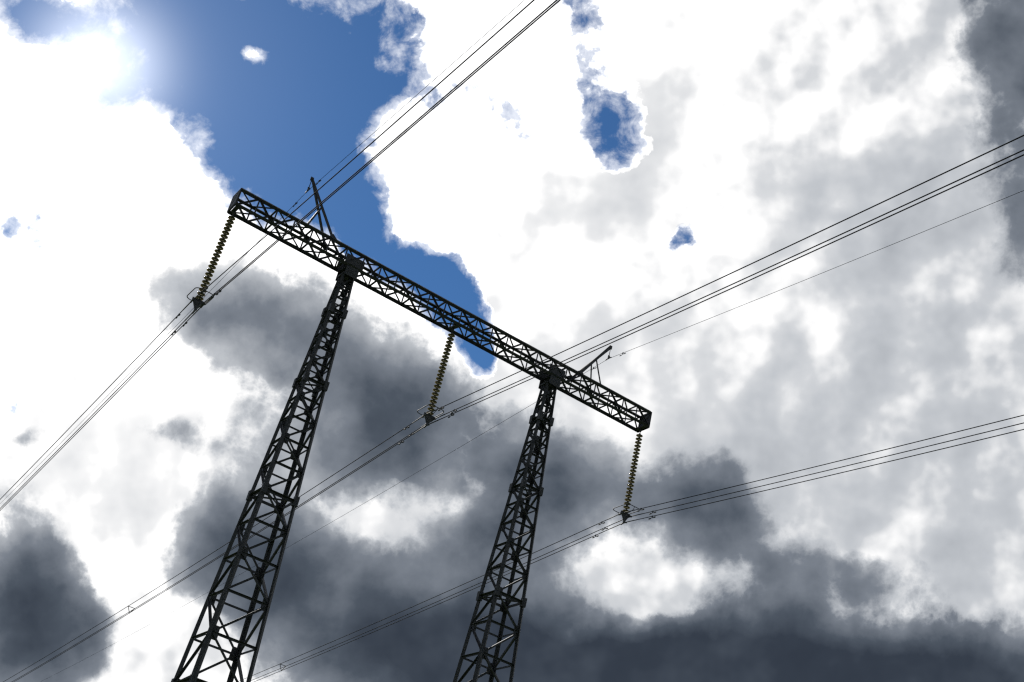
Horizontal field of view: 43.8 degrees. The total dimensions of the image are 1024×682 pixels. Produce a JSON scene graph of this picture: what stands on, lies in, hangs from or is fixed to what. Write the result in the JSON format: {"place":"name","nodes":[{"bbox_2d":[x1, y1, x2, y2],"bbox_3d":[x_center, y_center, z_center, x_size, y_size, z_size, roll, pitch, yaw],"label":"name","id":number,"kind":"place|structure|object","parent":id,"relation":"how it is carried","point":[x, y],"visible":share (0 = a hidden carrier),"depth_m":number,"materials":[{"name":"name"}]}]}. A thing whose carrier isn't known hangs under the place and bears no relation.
{"place":"outdoors","nodes":[
{"label":"outdoors","id":0,"kind":"place"},
{"bbox_2d":[0,0,1023,681],"label":"sky","id":1,"kind":"structure","parent":0,"point":[615,161],"materials":[{"name":"white"}]},
{"bbox_3d":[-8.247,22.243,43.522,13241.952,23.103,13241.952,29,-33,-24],"label":"ground","id":2,"kind":"structure","parent":0,"visible":0},
{"bbox_2d":[128,176,655,681],"bbox_3d":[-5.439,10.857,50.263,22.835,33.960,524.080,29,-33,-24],"label":"pylon","id":3,"kind":"object","parent":2,"relation":"on","point":[348,268],"visible":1,"depth_m":53.63,"materials":[{"name":"metal"}]},
{"bbox_2d":[0,0,1023,681],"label":"conductors","id":4,"kind":"object","parent":3,"relation":"on","point":[542,360],"visible":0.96,"depth_m":46.25,"materials":[{"name":"black"}]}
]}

